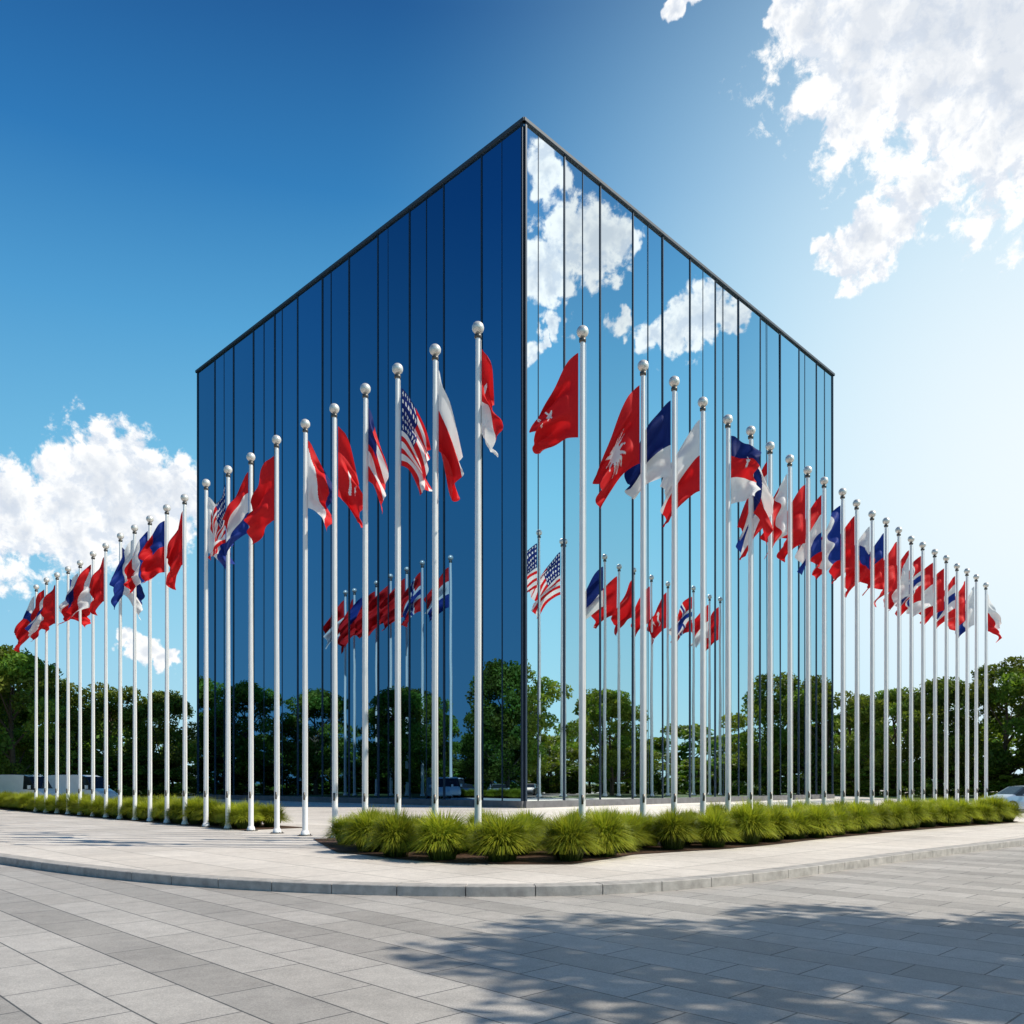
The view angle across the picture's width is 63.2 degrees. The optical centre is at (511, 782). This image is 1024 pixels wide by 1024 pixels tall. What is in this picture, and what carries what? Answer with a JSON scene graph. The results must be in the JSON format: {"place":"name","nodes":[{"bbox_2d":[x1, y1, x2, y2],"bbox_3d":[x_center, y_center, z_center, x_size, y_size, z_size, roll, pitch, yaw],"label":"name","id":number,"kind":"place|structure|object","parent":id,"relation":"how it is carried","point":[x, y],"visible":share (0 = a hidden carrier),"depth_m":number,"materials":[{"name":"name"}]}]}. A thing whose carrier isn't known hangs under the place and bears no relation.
{"place":"outdoors","nodes":[
{"label":"outdoors","id":0,"kind":"place"},
{"bbox_2d":[122,794,195,798],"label":"lawn","id":1,"kind":"structure","parent":0,"point":[124,797],"depth_m":98.48,"materials":[{"name":"green plant"}]},
{"bbox_2d":[0,682,27,767],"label":"broadleaf tree","id":2,"kind":"object","parent":1,"relation":"on","point":[3,758],"visible":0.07,"depth_m":87.70,"materials":[{"name":"green plant"}]},
{"bbox_2d":[16,710,32,772],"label":"broadleaf tree","id":3,"kind":"object","parent":1,"relation":"on","point":[23,719],"visible":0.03,"depth_m":99.01,"materials":[{"name":"green plant"}]},
{"bbox_2d":[0,644,77,775],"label":"broadleaf tree","id":4,"kind":"object","parent":1,"relation":"on","point":[17,669],"visible":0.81,"depth_m":65.15,"materials":[{"name":"green plant"}]},
{"bbox_2d":[6,678,100,774],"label":"broadleaf tree","id":5,"kind":"object","parent":1,"relation":"on","point":[62,701],"visible":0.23,"depth_m":99.30,"materials":[{"name":"green plant"}]},
{"bbox_2d":[53,681,179,789],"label":"broadleaf tree","id":6,"kind":"object","parent":1,"relation":"on","point":[127,715],"visible":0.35,"depth_m":104.64,"materials":[{"name":"green plant"}]},
{"bbox_2d":[124,690,196,786],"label":"broadleaf tree","id":7,"kind":"object","parent":1,"relation":"on","point":[175,709],"visible":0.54,"depth_m":107.29,"materials":[{"name":"green plant"}]},
{"bbox_2d":[0,845,1023,1023],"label":"plaza paving","id":8,"kind":"structure","parent":0,"point":[937,940],"depth_m":8.55,"materials":[{"name":"stone"}]},
{"bbox_2d":[0,790,1023,885],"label":"sidewalk","id":9,"kind":"structure","parent":0,"point":[289,853],"depth_m":19.75,"materials":[{"name":"concrete"}]},
{"bbox_2d":[0,789,301,829],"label":"ornamental grass bed","id":10,"kind":"object","parent":9,"relation":"on","point":[194,810],"visible":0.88,"depth_m":35.15,"materials":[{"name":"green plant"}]},
{"bbox_2d":[14,584,38,811],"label":"flagpole","id":11,"kind":"object","parent":10,"relation":"on","point":[21,632],"visible":0.84,"depth_m":46.27,"materials":[{"name":"silver metal"}]},
{"bbox_2d":[25,577,49,812],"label":"flagpole","id":12,"kind":"object","parent":10,"relation":"on","point":[32,628],"visible":0.91,"depth_m":44.69,"materials":[{"name":"silver metal"}]},
{"bbox_2d":[38,572,59,812],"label":"flagpole","id":13,"kind":"object","parent":10,"relation":"on","point":[47,612],"visible":0.97,"depth_m":43.62,"materials":[{"name":"silver metal"}]},
{"bbox_2d":[58,560,82,814],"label":"flagpole","id":14,"kind":"object","parent":10,"relation":"on","point":[63,606],"visible":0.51,"depth_m":41.22,"materials":[{"name":"silver metal"}]},
{"bbox_2d":[65,566,90,813],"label":"flagpole","id":15,"kind":"object","parent":10,"relation":"on","point":[86,620],"visible":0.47,"depth_m":42.37,"materials":[{"name":"silver metal"}]},
{"bbox_2d":[65,551,96,815],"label":"flagpole","id":16,"kind":"object","parent":10,"relation":"on","point":[78,597],"visible":1,"depth_m":39.59,"materials":[{"name":"silver metal"}]},
{"bbox_2d":[89,543,108,817],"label":"flagpole","id":17,"kind":"object","parent":10,"relation":"on","point":[98,587],"visible":1,"depth_m":38.25,"materials":[{"name":"silver metal"}]},
{"bbox_2d":[109,524,139,820],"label":"flagpole","id":18,"kind":"object","parent":10,"relation":"on","point":[118,580],"visible":0.88,"depth_m":35.53,"materials":[{"name":"silver metal"}]},
{"bbox_2d":[115,533,144,818],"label":"flagpole","id":19,"kind":"object","parent":10,"relation":"on","point":[140,595],"visible":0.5,"depth_m":36.70,"materials":[{"name":"silver metal"}]},
{"bbox_2d":[124,515,154,821],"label":"flagpole","id":20,"kind":"object","parent":10,"relation":"on","point":[132,570],"visible":0.84,"depth_m":34.33,"materials":[{"name":"silver metal"}]},
{"bbox_2d":[138,504,171,823],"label":"flagpole","id":21,"kind":"object","parent":10,"relation":"on","point":[152,556],"visible":1,"depth_m":32.95,"materials":[{"name":"silver metal"}]},
{"bbox_2d":[166,494,189,824],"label":"flagpole","id":22,"kind":"object","parent":10,"relation":"on","point":[176,552],"visible":1,"depth_m":31.79,"materials":[{"name":"silver metal"}]},
{"bbox_2d":[200,479,235,826],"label":"flagpole","id":23,"kind":"object","parent":10,"relation":"on","point":[209,536],"visible":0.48,"depth_m":30.21,"materials":[{"name":"silver metal"}]},
{"bbox_2d":[208,465,233,828],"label":"flagpole","id":24,"kind":"object","parent":10,"relation":"on","point":[217,527],"visible":0.99,"depth_m":28.93,"materials":[{"name":"silver metal"}]},
{"bbox_2d":[223,452,257,830],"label":"flagpole","id":25,"kind":"object","parent":9,"relation":"on","point":[234,517],"visible":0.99,"depth_m":27.80,"materials":[{"name":"silver metal"}]},
{"bbox_2d":[244,435,283,833],"bbox_3d":[-7.894,-4.722,26.634,1.320,12.645,0.665,0,0,6],"label":"flagpole","id":26,"kind":"object","parent":9,"relation":"on","point":[259,518],"visible":1,"depth_m":26.43,"materials":[{"name":"silver metal"}]},
{"bbox_2d":[298,419,331,835],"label":"flagpole","id":27,"kind":"object","parent":9,"relation":"on","point":[317,490],"visible":0.99,"depth_m":25.24,"materials":[{"name":"silver metal"}]},
{"bbox_2d":[328,403,362,837],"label":"flagpole","id":28,"kind":"object","parent":9,"relation":"on","point":[350,494],"visible":0.91,"depth_m":24.22,"materials":[{"name":"silver metal"}]},
{"bbox_2d":[360,383,388,811],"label":"flagpole","id":29,"kind":"object","parent":9,"relation":"on","point":[375,471],"visible":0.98,"depth_m":22.98,"materials":[{"name":"silver metal"}]},
{"bbox_2d":[0,837,1023,896],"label":"granite kerb","id":30,"kind":"structure","parent":9,"relation":"on","point":[469,890],"depth_m":13.87,"materials":[{"name":"grey stone"}]},
{"bbox_2d":[3,752,1023,796],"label":"shrub thicket","id":31,"kind":"object","parent":9,"relation":"on","point":[996,781],"visible":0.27,"depth_m":102.52,"materials":[{"name":"green plant"}]},
{"bbox_2d":[315,794,1023,863],"bbox_3d":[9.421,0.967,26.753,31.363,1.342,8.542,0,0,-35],"label":"ornamental grass bed","id":32,"kind":"object","parent":9,"relation":"on","point":[575,836],"visible":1,"depth_m":19.68,"materials":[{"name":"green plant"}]},
{"bbox_2d":[392,363,431,814],"bbox_3d":[-2.607,-4.722,21.840,1.233,12.645,0.591,0,0,24],"label":"flagpole","id":33,"kind":"object","parent":32,"relation":"on","point":[412,445],"visible":0.98,"depth_m":21.87,"materials":[{"name":"silver metal"}]},
{"bbox_2d":[429,344,463,818],"bbox_3d":[-1.700,-4.723,21.096,0.939,12.645,0.641,0,0,-6],"label":"flagpole","id":34,"kind":"object","parent":32,"relation":"on","point":[450,450],"visible":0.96,"depth_m":20.92,"materials":[{"name":"silver metal"}]},
{"bbox_2d":[472,321,502,826],"bbox_3d":[-0.622,-4.722,19.991,0.826,12.645,0.566,0,0,0],"label":"flagpole","id":35,"kind":"object","parent":32,"relation":"on","point":[492,426],"visible":0.97,"depth_m":19.89,"materials":[{"name":"silver metal"}]},
{"bbox_2d":[529,325,588,817],"bbox_3d":[1.165,-4.722,20.230,1.494,12.645,0.636,0,0,0],"label":"flagpole","id":36,"kind":"object","parent":32,"relation":"on","point":[555,423],"visible":0.98,"depth_m":20.10,"materials":[{"name":"silver metal"}]},
{"bbox_2d":[593,360,648,815],"bbox_3d":[2.878,-4.722,21.833,1.533,12.645,0.669,0,0,0],"label":"flagpole","id":37,"kind":"object","parent":32,"relation":"on","point":[621,457],"visible":0.95,"depth_m":21.73,"materials":[{"name":"silver metal"}]},
{"bbox_2d":[624,376,679,812],"bbox_3d":[3.832,-4.722,22.754,1.589,12.645,0.623,0,0,20],"label":"flagpole","id":38,"kind":"object","parent":32,"relation":"on","point":[659,446],"visible":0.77,"depth_m":22.58,"materials":[{"name":"silver metal"}]},
{"bbox_2d":[660,397,707,813],"bbox_3d":[4.960,-4.722,23.914,1.453,12.645,0.566,0,0,16],"label":"flagpole","id":39,"kind":"object","parent":32,"relation":"on","point":[689,468],"visible":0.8,"depth_m":23.80,"materials":[{"name":"silver metal"}]},
{"bbox_2d":[723,414,760,810],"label":"flagpole","id":40,"kind":"object","parent":32,"relation":"on","point":[745,463],"visible":0.97,"depth_m":24.90,"materials":[{"name":"silver metal"}]},
{"bbox_2d":[736,441,774,806],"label":"flagpole","id":41,"kind":"object","parent":32,"relation":"on","point":[742,545],"visible":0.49,"depth_m":26.90,"materials":[{"name":"silver metal"}]},
{"bbox_2d":[746,426,773,808],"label":"flagpole","id":42,"kind":"object","parent":32,"relation":"on","point":[760,504],"visible":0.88,"depth_m":25.72,"materials":[{"name":"silver metal"}]},
{"bbox_2d":[760,454,793,808],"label":"flagpole","id":43,"kind":"object","parent":32,"relation":"on","point":[779,520],"visible":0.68,"depth_m":27.97,"materials":[{"name":"silver metal"}]},
{"bbox_2d":[777,466,811,805],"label":"flagpole","id":44,"kind":"object","parent":32,"relation":"on","point":[798,519],"visible":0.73,"depth_m":28.97,"materials":[{"name":"silver metal"}]},
{"bbox_2d":[795,477,827,804],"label":"flagpole","id":45,"kind":"object","parent":32,"relation":"on","point":[818,525],"visible":0.73,"depth_m":30.01,"materials":[{"name":"silver metal"}]},
{"bbox_2d":[811,488,846,803],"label":"flagpole","id":46,"kind":"object","parent":32,"relation":"on","point":[835,540],"visible":0.71,"depth_m":31.14,"materials":[{"name":"silver metal"}]},
{"bbox_2d":[829,499,860,802],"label":"flagpole","id":47,"kind":"object","parent":32,"relation":"on","point":[851,544],"visible":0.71,"depth_m":32.39,"materials":[{"name":"silver metal"}]},
{"bbox_2d":[845,510,875,804],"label":"flagpole","id":48,"kind":"object","parent":32,"relation":"on","point":[866,557],"visible":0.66,"depth_m":33.72,"materials":[{"name":"silver metal"}]},
{"bbox_2d":[860,517,889,802],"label":"flagpole","id":49,"kind":"object","parent":32,"relation":"on","point":[881,573],"visible":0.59,"depth_m":34.60,"materials":[{"name":"silver metal"}]},
{"bbox_2d":[875,527,901,802],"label":"flagpole","id":50,"kind":"object","parent":32,"relation":"on","point":[894,568],"visible":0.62,"depth_m":35.83,"materials":[{"name":"silver metal"}]},
{"bbox_2d":[883,536,914,800],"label":"flagpole","id":51,"kind":"object","parent":32,"relation":"on","point":[904,576],"visible":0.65,"depth_m":37.16,"materials":[{"name":"silver metal"}]},
{"bbox_2d":[894,542,925,800],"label":"flagpole","id":52,"kind":"object","parent":32,"relation":"on","point":[918,577],"visible":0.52,"depth_m":38.08,"materials":[{"name":"silver metal"}]},
{"bbox_2d":[906,549,937,799],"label":"flagpole","id":53,"kind":"object","parent":9,"relation":"on","point":[929,585],"visible":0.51,"depth_m":39.26,"materials":[{"name":"silver metal"}]},
{"bbox_2d":[918,555,949,797],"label":"flagpole","id":54,"kind":"object","parent":9,"relation":"on","point":[928,613],"visible":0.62,"depth_m":40.30,"materials":[{"name":"silver metal"}]},
{"bbox_2d":[932,563,959,800],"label":"flagpole","id":55,"kind":"object","parent":9,"relation":"on","point":[940,616],"visible":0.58,"depth_m":41.80,"materials":[{"name":"silver metal"}]},
{"bbox_2d":[948,568,969,800],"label":"flagpole","id":56,"kind":"object","parent":9,"relation":"on","point":[961,611],"visible":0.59,"depth_m":42.77,"materials":[{"name":"silver metal"}]},
{"bbox_2d":[958,574,978,802],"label":"flagpole","id":57,"kind":"object","parent":9,"relation":"on","point":[962,628],"visible":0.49,"depth_m":44.01,"materials":[{"name":"silver metal"}]},
{"bbox_2d":[983,582,1001,796],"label":"flagpole","id":58,"kind":"object","parent":9,"relation":"on","point":[992,615],"visible":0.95,"depth_m":45.82,"materials":[{"name":"silver metal"}]},
{"bbox_2d":[0,0,1023,782],"label":"sky","id":59,"kind":"structure","parent":0,"point":[173,173],"materials":[{"name":"blue"}]},
{"bbox_2d":[798,735,798,794],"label":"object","id":60,"kind":"object","parent":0,"point":[798,764],"visible":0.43,"depth_m":81.11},
{"bbox_2d":[195,117,834,807],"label":"mullions and trim","id":61,"kind":"object","parent":60,"relation":"on","point":[523,801],"visible":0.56,"depth_m":62.88,"materials":[{"name":"metal"}]},
{"bbox_2d":[198,125,831,800],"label":"glass panels","id":62,"kind":"object","parent":61,"relation":"on","point":[474,241],"visible":0.84,"depth_m":63.25,"materials":[{"name":"glass"}]},
{"bbox_2d":[835,794,982,802],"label":"lawn","id":63,"kind":"structure","parent":0,"point":[971,797],"depth_m":98.48,"materials":[{"name":"green plant"}]},
{"bbox_2d":[833,690,896,786],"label":"broadleaf tree","id":64,"kind":"object","parent":63,"relation":"on","point":[850,724],"visible":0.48,"depth_m":107.93,"materials":[{"name":"green plant"}]},
{"bbox_2d":[851,687,951,790],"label":"broadleaf tree","id":65,"kind":"object","parent":63,"relation":"on","point":[879,705],"visible":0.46,"depth_m":105.59,"materials":[{"name":"green plant"}]},
{"bbox_2d":[889,676,983,795],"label":"broadleaf tree","id":66,"kind":"object","parent":63,"relation":"on","point":[928,713],"visible":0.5,"depth_m":98.53,"materials":[{"name":"green plant"}]},
{"bbox_2d":[1011,719,1023,748],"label":"broadleaf tree","id":67,"kind":"object","parent":63,"relation":"on","point":[1020,738],"visible":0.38,"depth_m":95.28,"materials":[{"name":"green plant"}]},
{"bbox_2d":[1013,695,1023,770],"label":"broadleaf tree","id":68,"kind":"object","parent":63,"relation":"on","point":[1022,767],"visible":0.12,"depth_m":101.98,"materials":[{"name":"green plant"}]},
{"bbox_2d":[937,655,1023,790],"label":"broadleaf tree","id":69,"kind":"object","parent":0,"point":[1010,693],"visible":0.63,"depth_m":93.47,"materials":[{"name":"green plant"}]},
{"label":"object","id":70,"kind":"structure","parent":0,"visible":0},
{"bbox_2d":[0,774,60,795],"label":"parked van","id":71,"kind":"object","parent":70,"relation":"on","point":[17,783],"visible":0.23,"depth_m":59.14,"materials":[{"name":"paint"}]},
{"bbox_2d":[48,775,117,799],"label":"parked van","id":72,"kind":"object","parent":70,"relation":"on","point":[86,783],"visible":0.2,"depth_m":60.03,"materials":[{"name":"paint"}]},
{"bbox_2d":[979,785,1023,808],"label":"parked car","id":73,"kind":"object","parent":70,"relation":"on","point":[1015,794],"visible":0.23,"depth_m":44.62,"materials":[{"name":"paint"}]},
{"label":"ground","id":74,"kind":"structure","parent":0,"visible":0},
{"bbox_2d":[2,715,1023,791],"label":"distant tree line","id":75,"kind":"object","parent":74,"relation":"on","point":[998,735],"visible":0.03,"depth_m":144.85,"materials":[{"name":"green plant"}]}
]}

